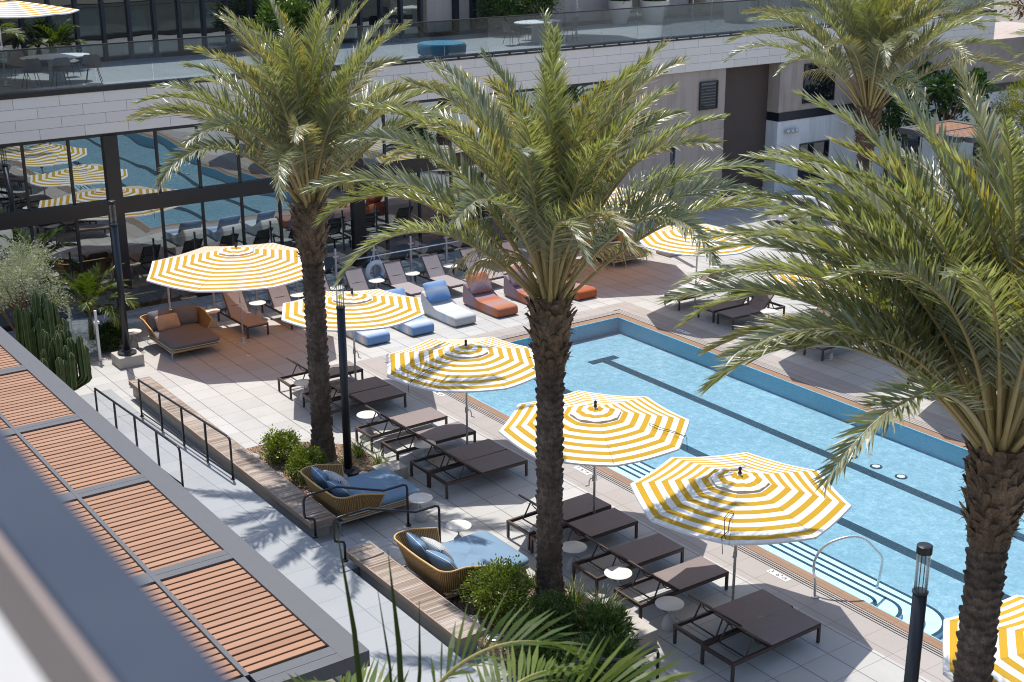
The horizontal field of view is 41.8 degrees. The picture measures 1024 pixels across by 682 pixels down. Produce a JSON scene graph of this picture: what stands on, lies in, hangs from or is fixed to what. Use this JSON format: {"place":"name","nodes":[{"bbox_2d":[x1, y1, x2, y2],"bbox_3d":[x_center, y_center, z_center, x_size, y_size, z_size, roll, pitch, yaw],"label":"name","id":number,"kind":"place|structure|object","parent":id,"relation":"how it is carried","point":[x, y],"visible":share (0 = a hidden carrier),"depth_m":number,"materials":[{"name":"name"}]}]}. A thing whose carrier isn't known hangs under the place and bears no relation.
{"place":"outdoors","nodes":[
{"label":"outdoors","id":0,"kind":"place"},
{"bbox_2d":[0,617,43,681],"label":"balcony floor","id":1,"kind":"structure","parent":0,"point":[16,665],"depth_m":2.85,"materials":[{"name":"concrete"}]},
{"bbox_2d":[0,429,232,681],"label":"balcony rail","id":2,"kind":"object","parent":1,"relation":"on","point":[79,601],"depth_m":1.23,"materials":[{"name":"metal"}]},
{"bbox_2d":[80,389,485,681],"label":"ramp path","id":3,"kind":"structure","parent":0,"point":[306,564],"depth_m":23.85,"materials":[{"name":"concrete"}]},
{"bbox_2d":[94,388,185,488],"bbox_3d":[-7.957,1.996,28.414,0.095,1.200,5.100,-13,22,-33],"label":"ramp handrail","id":4,"kind":"object","parent":3,"relation":"on","point":[135,417],"visible":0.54,"depth_m":27.89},
{"bbox_2d":[137,379,234,479],"bbox_3d":[-7.087,1.829,28.878,0.095,1.206,5.200,-13,22,-33],"label":"ramp handrail","id":5,"kind":"object","parent":3,"relation":"on","point":[205,423],"visible":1,"depth_m":28.77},
{"bbox_2d":[327,678,338,681],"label":"planting ground","id":6,"kind":"structure","parent":0,"point":[333,680],"depth_m":20.61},
{"bbox_2d":[285,526,698,681],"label":"foreground palm","id":7,"kind":"object","parent":6,"relation":"on","point":[620,665],"visible":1,"depth_m":8.59,"materials":[{"name":"green plant"}]},
{"bbox_2d":[7,155,997,681],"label":"deck","id":8,"kind":"structure","parent":0,"point":[229,387],"depth_m":31.56,"materials":[{"name":"tile"}]},
{"bbox_2d":[0,235,78,332],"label":"leafy tree","id":9,"kind":"object","parent":8,"relation":"on","point":[7,298],"visible":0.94,"depth_m":33.00,"materials":[{"name":"plant"}]},
{"bbox_2d":[38,261,139,343],"bbox_3d":[-11.153,-1.017,35.934,2.810,2.208,2.790,3,19,10],"label":"feather palm","id":10,"kind":"object","parent":8,"relation":"on","point":[88,287],"visible":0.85,"depth_m":35.51,"materials":[{"name":"green plant"}]},
{"bbox_2d":[85,319,131,352],"bbox_3d":[-10.716,-0.102,35.622,1.118,1.005,1.322,-13,22,-33],"label":"hedge","id":11,"kind":"object","parent":8,"relation":"on","point":[108,330],"visible":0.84,"depth_m":35.38,"materials":[{"name":"green plant"}]},
{"bbox_2d":[111,348,144,368],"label":"lamp plinth","id":12,"kind":"structure","parent":8,"relation":"on","point":[125,362],"depth_m":34.31,"materials":[{"name":"concrete"}]},
{"bbox_2d":[108,200,136,355],"bbox_3d":[-9.896,-1.580,33.850,0.480,4.000,0.480,-13,22,-33],"label":"lamp post","id":13,"kind":"object","parent":12,"relation":"on","point":[126,350],"visible":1,"depth_m":33.86,"materials":[{"name":"black metal"}]},
{"bbox_2d":[140,304,220,359],"bbox_3d":[-8.776,-0.279,35.735,1.716,0.906,1.979,-13,22,-33],"label":"daybed","id":14,"kind":"object","parent":8,"relation":"on","point":[178,329],"visible":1,"depth_m":35.74,"materials":[{"name":"beige wicker"}]},
{"bbox_2d":[0,326,369,681],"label":"pergola","id":15,"kind":"object","parent":8,"relation":"on","point":[236,606],"visible":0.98,"depth_m":19.02,"materials":[{"name":"grey"}]},
{"bbox_2d":[146,242,324,343],"bbox_3d":[-7.256,-1.279,35.734,4.545,2.786,4.545,12,22,33],"label":"umbrella","id":16,"kind":"object","parent":8,"relation":"on","point":[210,269],"visible":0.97,"depth_m":34.54,"materials":[{"name":"fabric"}]},
{"bbox_2d":[217,291,268,338],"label":"sun lounger","id":17,"kind":"object","parent":8,"relation":"on","point":[250,319],"visible":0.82,"depth_m":37.37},
{"bbox_2d":[133,389,476,655],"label":"retaining wall","id":18,"kind":"structure","parent":8,"relation":"on","point":[411,612],"depth_m":25.58,"materials":[{"name":"concrete"}]},
{"bbox_2d":[129,376,335,528],"bbox_3d":[-6.234,2.205,28.639,0.524,0.195,9.450,-13,22,-33],"label":"slatted bench","id":19,"kind":"object","parent":18,"relation":"on","point":[285,493],"visible":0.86,"depth_m":27.54,"materials":[{"name":"brown wood"}]},
{"bbox_2d":[346,542,486,644],"bbox_3d":[-1.683,4.225,22.537,0.524,0.195,3.700,-13,22,-33],"label":"slatted bench","id":20,"kind":"object","parent":18,"relation":"on","point":[439,612],"visible":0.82,"depth_m":22.38,"materials":[{"name":"brown wood"}]},
{"bbox_2d":[246,441,376,501],"bbox_3d":[-4.153,2.634,28.397,2.430,0.035,3.350,-13,22,-33],"label":"mulch bed","id":21,"kind":"object","parent":8,"relation":"on","point":[281,466],"visible":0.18,"depth_m":28.50,"materials":[{"name":"soil"}]},
{"bbox_2d":[255,423,301,463],"bbox_3d":[-4.899,2.184,28.470,1.014,1.017,1.074,-13,22,-33],"label":"shrub","id":22,"kind":"object","parent":21,"relation":"on","point":[280,441],"visible":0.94,"depth_m":28.32,"materials":[{"name":"green plant"}]},
{"bbox_2d":[123,0,479,462],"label":"date palm","id":23,"kind":"object","parent":21,"relation":"on","point":[306,106],"visible":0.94,"depth_m":26.04,"materials":[{"name":"green plant"}]},
{"bbox_2d":[284,441,329,485],"bbox_3d":[-4.235,2.512,27.618,0.934,0.920,1.054,4,19,12],"label":"shrub","id":24,"kind":"object","parent":21,"relation":"on","point":[304,456],"visible":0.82,"depth_m":27.44,"materials":[{"name":"green plant"}]},
{"bbox_2d":[335,277,359,476],"bbox_3d":[-3.425,0.748,27.366,0.480,4.220,0.480,-13,22,-33],"label":"lamp post","id":25,"kind":"object","parent":21,"relation":"on","point":[349,471],"visible":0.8,"depth_m":27.36,"materials":[{"name":"black metal"}]},
{"bbox_2d":[277,357,363,398],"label":"sun lounger","id":26,"kind":"object","parent":8,"relation":"on","point":[334,371],"visible":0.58,"depth_m":32.77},
{"bbox_2d":[302,376,389,406],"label":"sun lounger","id":27,"kind":"object","parent":8,"relation":"on","point":[361,385],"visible":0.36,"depth_m":31.95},
{"bbox_2d":[281,288,424,380],"bbox_3d":[-3.775,0.000,32.113,3.321,2.627,3.321,-3,19,-7],"label":"umbrella","id":28,"kind":"object","parent":8,"relation":"on","point":[372,309],"visible":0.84,"depth_m":31.33,"materials":[{"name":"fabric"}]},
{"bbox_2d":[319,532,390,575],"bbox_3d":[-2.915,4.035,24.395,0.968,0.470,1.200,-13,22,-33],"label":"stair tread","id":29,"kind":"object","parent":8,"relation":"on","point":[351,541],"visible":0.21,"depth_m":24.54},
{"bbox_2d":[300,464,419,532],"bbox_3d":[-2.949,2.881,26.272,1.979,0.868,1.736,-13,22,-33],"label":"daybed","id":30,"kind":"object","parent":8,"relation":"on","point":[337,502],"visible":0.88,"depth_m":25.95,"materials":[{"name":"fabric"}]},
{"bbox_2d":[331,384,406,424],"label":"sun lounger","id":31,"kind":"object","parent":8,"relation":"on","point":[376,395],"visible":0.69,"depth_m":31.28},
{"bbox_2d":[145,224,606,327],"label":"glass fence","id":32,"kind":"object","parent":8,"relation":"on","point":[410,243],"visible":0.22,"depth_m":40.83,"materials":[{"name":"glass"}]},
{"bbox_2d":[377,260,424,296],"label":"sun lounger","id":33,"kind":"object","parent":8,"relation":"on","point":[396,274],"visible":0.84,"depth_m":40.25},
{"bbox_2d":[355,405,447,450],"bbox_3d":[-2.449,1.730,29.780,1.984,0.813,0.703,-13,23,-34],"label":"sun lounger","id":34,"kind":"object","parent":8,"relation":"on","point":[418,418],"visible":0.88,"depth_m":29.79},
{"bbox_2d":[386,288,433,335],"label":"sofa lounger","id":35,"kind":"object","parent":8,"relation":"on","point":[419,325],"visible":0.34,"depth_m":36.75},
{"bbox_2d":[381,419,475,460],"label":"sun lounger","id":36,"kind":"object","parent":8,"relation":"on","point":[447,432],"visible":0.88,"depth_m":29.01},
{"bbox_2d":[414,253,466,294],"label":"sun lounger","id":37,"kind":"object","parent":8,"relation":"on","point":[434,268],"visible":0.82,"depth_m":40.98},
{"bbox_2d":[421,280,475,326],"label":"sofa lounger","id":38,"kind":"object","parent":8,"relation":"on","point":[438,302],"visible":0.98,"depth_m":38.16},
{"bbox_2d":[410,437,506,486],"bbox_3d":[-1.103,2.320,27.998,1.984,0.813,0.703,-13,22,-33],"label":"sun lounger","id":39,"kind":"object","parent":8,"relation":"on","point":[476,450],"visible":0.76,"depth_m":28.08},
{"bbox_2d":[386,337,535,444],"bbox_3d":[-0.959,1.218,28.434,3.321,2.626,3.321,-2,19,-5],"label":"umbrella","id":40,"kind":"object","parent":8,"relation":"on","point":[473,365],"visible":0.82,"depth_m":27.59,"materials":[{"name":"fabric"}]},
{"bbox_2d":[394,527,528,598],"bbox_3d":[-0.871,3.782,23.552,1.979,0.868,1.796,-13,22,-33],"label":"daybed","id":41,"kind":"object","parent":8,"relation":"on","point":[430,558],"visible":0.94,"depth_m":23.34,"materials":[{"name":"fabric"}]},
{"bbox_2d":[428,448,527,498],"bbox_3d":[-0.688,2.501,27.452,1.984,0.813,0.703,-13,22,-32],"label":"sun lounger","id":42,"kind":"object","parent":8,"relation":"on","point":[493,462],"visible":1,"depth_m":27.47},
{"bbox_2d":[463,272,517,316],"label":"sofa lounger","id":43,"kind":"object","parent":8,"relation":"on","point":[486,299],"visible":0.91,"depth_m":38.93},
{"bbox_2d":[447,582,597,681],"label":"mulch bed","id":44,"kind":"object","parent":8,"relation":"on","point":[460,605],"visible":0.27,"depth_m":22.20,"materials":[{"name":"soil"}]},
{"bbox_2d":[455,553,538,630],"bbox_3d":[-0.227,4.180,22.312,1.339,1.220,1.362,-13,22,-33],"label":"shrub","id":45,"kind":"object","parent":44,"relation":"on","point":[501,577],"visible":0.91,"depth_m":22.16,"materials":[{"name":"green plant"}]},
{"bbox_2d":[497,629,574,681],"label":"shrub","id":46,"kind":"object","parent":44,"relation":"on","point":[544,650],"visible":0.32,"depth_m":20.64,"materials":[{"name":"green plant"}]},
{"bbox_2d":[505,579,585,651],"bbox_3d":[0.552,4.417,21.456,1.311,1.196,1.310,-13,22,-33],"label":"shrub","id":47,"kind":"object","parent":44,"relation":"on","point":[542,603],"visible":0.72,"depth_m":21.30,"materials":[{"name":"green plant"}]},
{"bbox_2d":[299,7,816,613],"bbox_3d":[0.587,-0.139,21.124,7.219,9.827,7.165,13,23,34],"label":"date palm","id":48,"kind":"object","parent":44,"relation":"on","point":[547,193],"visible":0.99,"depth_m":20.10,"materials":[{"name":"green plant"}]},
{"bbox_2d":[553,624,652,681],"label":"shrub","id":49,"kind":"object","parent":44,"relation":"on","point":[612,646],"visible":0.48,"depth_m":20.05,"materials":[{"name":"green plant"}]},
{"bbox_2d":[567,597,642,656],"bbox_3d":[1.448,4.619,21.093,1.302,1.158,1.346,-13,22,-33],"label":"shrub","id":50,"kind":"object","parent":44,"relation":"on","point":[605,616],"visible":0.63,"depth_m":21.03,"materials":[{"name":"green plant"}]},
{"bbox_2d":[506,493,611,549],"bbox_3d":[0.899,3.189,25.372,1.984,0.813,0.703,-13,23,-34],"label":"sun lounger","id":51,"kind":"object","parent":8,"relation":"on","point":[577,507],"visible":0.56,"depth_m":25.43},
{"bbox_2d":[530,508,637,552],"bbox_3d":[1.343,3.399,24.739,1.984,0.813,0.703,-13,22,-33],"label":"sun lounger","id":52,"kind":"object","parent":8,"relation":"on","point":[602,523],"visible":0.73,"depth_m":24.90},
{"bbox_2d":[499,390,689,513],"bbox_3d":[1.540,2.334,25.066,3.321,2.627,3.321,-11,21,-28],"label":"umbrella","id":53,"kind":"object","parent":8,"relation":"on","point":[602,430],"visible":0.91,"depth_m":24.31,"materials":[{"name":"fabric"}]},
{"bbox_2d":[580,614,657,662],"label":"planter curb","id":54,"kind":"structure","parent":8,"relation":"on","point":[648,633],"depth_m":21.49,"materials":[{"name":"concrete"}]},
{"bbox_2d":[572,533,683,595],"bbox_3d":[2.067,3.733,23.731,1.984,0.813,0.703,-13,22,-32],"label":"sun lounger","id":55,"kind":"object","parent":8,"relation":"on","point":[648,549],"visible":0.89,"depth_m":23.81,"materials":[{"name":"fabric"}]},
{"bbox_2d":[356,301,968,681],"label":"pool border","id":56,"kind":"object","parent":8,"relation":"on","point":[877,638],"visible":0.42,"depth_m":27.04,"materials":[{"name":"tile"}]},
{"bbox_2d":[441,310,968,659],"bbox_3d":[11.625,5.257,21.091,7.815,0.500,40.550,-13,22,-33],"label":"pool coping","id":57,"kind":"object","parent":56,"relation":"on","point":[868,611],"visible":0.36,"depth_m":29.48,"materials":[{"name":"stone"}]},
{"bbox_2d":[655,596,683,631],"bbox_3d":[2.574,4.498,21.982,0.480,0.468,0.480,16,25,41],"label":"side table","id":58,"kind":"object","parent":8,"relation":"on","point":[669,603],"visible":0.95,"depth_m":21.93,"materials":[{"name":"stone"}]},
{"bbox_2d":[614,556,728,618],"bbox_3d":[2.729,4.018,22.869,1.984,0.813,0.703,-13,22,-33],"label":"sun lounger","id":59,"kind":"object","parent":8,"relation":"on","point":[688,575],"visible":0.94,"depth_m":22.93,"materials":[{"name":"fabric"}]},
{"bbox_2d":[639,224,758,311],"bbox_3d":[5.273,-2.124,38.301,3.321,2.627,3.321,-3,19,-7],"label":"umbrella","id":60,"kind":"object","parent":8,"relation":"on","point":[668,239],"visible":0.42,"depth_m":37.29,"materials":[{"name":"fabric"}]},
{"bbox_2d":[673,589,792,656],"bbox_3d":[3.599,4.388,21.751,1.984,0.813,0.703,-13,22,-32],"label":"sun lounger","id":61,"kind":"object","parent":8,"relation":"on","point":[748,608],"visible":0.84,"depth_m":21.85,"materials":[{"name":"fabric"}]},
{"bbox_2d":[630,452,851,600],"bbox_3d":[3.710,3.282,22.200,3.321,2.626,3.321,13,23,34],"label":"umbrella","id":62,"kind":"object","parent":8,"relation":"on","point":[721,499],"visible":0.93,"depth_m":21.44,"materials":[{"name":"fabric"}]},
{"bbox_2d":[717,295,784,329],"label":"sun lounger","id":63,"kind":"object","parent":8,"relation":"on","point":[756,304],"visible":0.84,"depth_m":37.58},
{"bbox_2d":[700,606,820,681],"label":"sun lounger","id":64,"kind":"object","parent":8,"relation":"on","point":[778,629],"visible":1,"depth_m":21.25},
{"bbox_2d":[653,51,1023,681],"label":"date palm","id":65,"kind":"object","parent":8,"relation":"on","point":[959,301],"visible":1,"depth_m":14.47,"materials":[{"name":"green plant"}]},
{"bbox_2d":[720,0,1023,237],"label":"date palm","id":66,"kind":"object","parent":8,"relation":"on","point":[875,40],"visible":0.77,"depth_m":37.15,"materials":[{"name":"green plant"}]},
{"bbox_2d":[850,69,937,180],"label":"leafy tree","id":67,"kind":"object","parent":8,"relation":"on","point":[890,121],"visible":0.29,"depth_m":53.34,"materials":[{"name":"green plant"}]},
{"bbox_2d":[904,542,932,681],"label":"lamp post","id":68,"kind":"object","parent":8,"relation":"on","point":[916,631],"visible":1,"depth_m":15.92,"materials":[{"name":"black metal"}]},
{"bbox_2d":[904,60,999,168],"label":"leafy tree","id":69,"kind":"object","parent":8,"relation":"on","point":[947,93],"visible":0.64,"depth_m":55.14,"materials":[{"name":"green plant"}]},
{"bbox_2d":[899,119,1018,190],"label":"pergola","id":70,"kind":"object","parent":8,"relation":"on","point":[963,129],"visible":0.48,"depth_m":51.27,"materials":[{"name":"grey"}]},
{"bbox_2d":[943,594,1023,681],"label":"umbrella","id":71,"kind":"object","parent":8,"relation":"on","point":[1009,661],"visible":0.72,"depth_m":17.41,"materials":[{"name":"fabric"}]},
{"bbox_2d":[990,73,1023,147],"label":"tree","id":72,"kind":"object","parent":8,"relation":"on","point":[1014,104],"visible":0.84,"depth_m":57.48,"materials":[{"name":"green plant"}]},
{"bbox_2d":[0,0,1023,331],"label":"hotel building","id":73,"kind":"structure","parent":0,"point":[78,152],"depth_m":43.41,"materials":[{"name":"stone"}]},
{"bbox_2d":[0,146,27,213],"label":"window pane","id":74,"kind":"structure","parent":73,"relation":"in","point":[13,198],"depth_m":36.25,"materials":[{"name":"clear glass"}]},
{"bbox_2d":[0,227,37,327],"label":"window pane","id":75,"kind":"structure","parent":73,"relation":"in","point":[8,234],"depth_m":36.82,"materials":[{"name":"clear glass"}]},
{"bbox_2d":[0,0,78,85],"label":"umbrella","id":76,"kind":"object","parent":73,"relation":"on","point":[11,9],"visible":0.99,"depth_m":37.07,"materials":[{"name":"fabric"}]},
{"bbox_2d":[23,141,72,209],"bbox_3d":[-12.703,-4.546,36.782,1.175,1.790,0.005,-13,22,-33],"label":"window pane","id":77,"kind":"structure","parent":73,"relation":"in","point":[47,164],"depth_m":36.78,"materials":[{"name":"clear glass"}]},
{"bbox_2d":[19,53,89,82],"bbox_3d":[-13.237,-7.911,39.007,2.000,0.742,1.240,-13,22,-33],"label":"dining table","id":78,"kind":"object","parent":73,"relation":"on","point":[49,58],"visible":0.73,"depth_m":38.88,"materials":[{"name":"white paint"}]},
{"bbox_2d":[22,19,88,53],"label":"feather palm","id":79,"kind":"object","parent":73,"relation":"on","point":[50,36],"visible":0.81,"depth_m":41.56,"materials":[{"name":"green plant"}]},
{"bbox_2d":[33,220,84,314],"bbox_3d":[-12.690,-1.991,37.639,1.175,2.740,0.006,-13,22,-33],"label":"window pane","id":80,"kind":"structure","parent":73,"relation":"in","point":[62,236],"depth_m":37.55,"materials":[{"name":"clear glass"}]},
{"bbox_2d":[69,137,107,203],"bbox_3d":[-11.793,-4.755,37.390,0.915,1.790,0.002,-13,22,-33],"label":"window pane","id":81,"kind":"structure","parent":73,"relation":"in","point":[87,157],"depth_m":37.40,"materials":[{"name":"clear glass"}]},
{"bbox_2d":[78,215,118,311],"bbox_3d":[-11.777,-2.199,38.245,0.915,2.740,0.003,-13,22,-33],"label":"window pane","id":82,"kind":"structure","parent":73,"relation":"in","point":[95,233],"depth_m":38.10,"materials":[{"name":"clear glass"}]},
{"bbox_2d":[117,131,158,197],"bbox_3d":[-10.640,-5.019,38.158,1.105,1.790,0.001,-13,22,-33],"label":"window pane","id":83,"kind":"structure","parent":73,"relation":"in","point":[137,155],"depth_m":38.16,"materials":[{"name":"clear glass"}]},
{"bbox_2d":[125,208,167,303],"bbox_3d":[-10.624,-2.463,39.012,1.105,2.740,0.010,-13,22,-33],"label":"window pane","id":84,"kind":"structure","parent":73,"relation":"in","point":[144,229],"depth_m":38.96,"materials":[{"name":"clear glass"}]},
{"bbox_2d":[157,127,199,191],"bbox_3d":[-9.650,-5.245,38.816,1.175,1.790,0.009,-13,22,-33],"label":"window pane","id":85,"kind":"structure","parent":73,"relation":"in","point":[187,177],"depth_m":38.83,"materials":[{"name":"clear glass"}]},
{"bbox_2d":[164,203,204,297],"bbox_3d":[-9.636,-2.690,39.673,1.175,2.740,0.010,-13,22,-33],"label":"window pane","id":86,"kind":"structure","parent":73,"relation":"in","point":[183,223],"depth_m":39.49,"materials":[{"name":"clear glass"}]},
{"bbox_2d":[198,126,238,186],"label":"window pane","id":87,"kind":"structure","parent":73,"relation":"in","point":[216,169],"depth_m":39.58,"materials":[{"name":"clear glass"}]},
{"bbox_2d":[204,197,243,245],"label":"window pane","id":88,"kind":"structure","parent":73,"relation":"in","point":[223,218],"depth_m":40.16,"materials":[{"name":"clear glass"}]},
{"bbox_2d":[239,123,275,181],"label":"window pane","id":89,"kind":"structure","parent":73,"relation":"in","point":[250,171],"depth_m":40.22,"materials":[{"name":"clear glass"}]},
{"bbox_2d":[243,192,280,244],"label":"window pane","id":90,"kind":"structure","parent":73,"relation":"in","point":[261,211],"depth_m":40.86,"materials":[{"name":"clear glass"}]},
{"bbox_2d":[253,0,313,45],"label":"shrub","id":91,"kind":"object","parent":73,"relation":"on","point":[296,11],"visible":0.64,"depth_m":44.73,"materials":[{"name":"green plant"}]},
{"bbox_2d":[324,183,354,269],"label":"window pane","id":92,"kind":"structure","parent":73,"relation":"in","point":[340,237],"depth_m":42.54,"materials":[{"name":"clear glass"}]},
{"bbox_2d":[364,178,386,262],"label":"window pane","id":93,"kind":"structure","parent":73,"relation":"in","point":[375,210],"depth_m":43.20,"materials":[{"name":"clear glass"}]},
{"bbox_2d":[387,172,419,258],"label":"window pane","id":94,"kind":"structure","parent":73,"relation":"in","point":[401,208],"depth_m":43.84,"materials":[{"name":"clear glass"}]},
{"bbox_2d":[420,168,450,252],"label":"window pane","id":95,"kind":"structure","parent":73,"relation":"in","point":[427,213],"depth_m":44.45,"materials":[{"name":"clear glass"}]},
{"bbox_2d":[417,40,465,56],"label":"round ottoman","id":96,"kind":"object","parent":73,"relation":"on","point":[433,48],"visible":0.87,"depth_m":44.01,"materials":[{"name":"teal fabric"}]},
{"bbox_2d":[0,0,993,93],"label":"glass balustrade","id":97,"kind":"object","parent":73,"relation":"on","point":[698,18],"visible":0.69,"depth_m":49.26,"materials":[{"name":"clear glass"}]},
{"bbox_2d":[472,0,528,30],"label":"shrub","id":98,"kind":"object","parent":73,"relation":"on","point":[504,4],"visible":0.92,"depth_m":50.97,"materials":[{"name":"green plant"}]},
{"bbox_2d":[699,80,718,110],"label":"vent","id":99,"kind":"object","parent":73,"relation":"in","point":[708,94],"depth_m":50.12,"materials":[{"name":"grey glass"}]},
{"bbox_2d":[797,139,829,186],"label":"window","id":100,"kind":"structure","parent":73,"relation":"in","point":[822,146],"depth_m":54.34,"materials":[{"name":"black glass"}]},
{"bbox_2d":[802,62,834,103],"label":"window","id":101,"kind":"structure","parent":73,"relation":"in","point":[811,85],"depth_m":53.38,"materials":[{"name":"black glass"}]},
{"bbox_2d":[469,317,968,641],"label":"pool wall","id":102,"kind":"structure","parent":0,"point":[925,443],"depth_m":33.44,"materials":[{"name":"tile"}]},
{"bbox_2d":[468,332,1023,640],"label":"pool floor","id":103,"kind":"structure","parent":0,"point":[898,516],"depth_m":30.04,"materials":[{"name":"paint"}]},
{"bbox_2d":[609,462,942,638],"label":"pool steps","id":104,"kind":"structure","parent":103,"relation":"on","point":[933,623],"depth_m":23.99,"materials":[{"name":"paint"}]},
{"bbox_2d":[618,462,944,635],"bbox_3d":[3.943,3.356,26.801,1.290,0.270,11.150,-13,22,-33],"label":"step nosing","id":105,"kind":"object","parent":104,"relation":"on","point":[899,613],"visible":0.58,"depth_m":24.23,"materials":[{"name":"tile"}]},
{"bbox_2d":[533,355,1023,600],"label":"pool lane marking","id":106,"kind":"object","parent":103,"relation":"on","point":[912,554],"visible":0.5,"depth_m":29.11,"materials":[{"name":"tile"}]},
{"bbox_3d":[-10.621,1.752,31.348,0.770,1.060,4.450,-13,22,-33],"label":"planter box","id":107,"kind":"object","parent":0,"visible":0},
{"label":"planter mulch","id":108,"kind":"structure","parent":107,"relation":"in","visible":0},
{"bbox_2d":[13,291,66,360],"bbox_3d":[-11.172,-0.165,31.861,1.072,2.254,0.941,-1,19,-2],"label":"cactus","id":109,"kind":"object","parent":108,"relation":"on","point":[37,317],"visible":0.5,"depth_m":31.49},
{"bbox_2d":[40,329,91,390],"bbox_3d":[-10.162,0.547,30.615,1.051,1.686,1.362,-5,19,-14],"label":"cactus","id":110,"kind":"object","parent":108,"relation":"on","point":[63,355],"visible":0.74,"depth_m":30.34,"materials":[{"name":"plant"}]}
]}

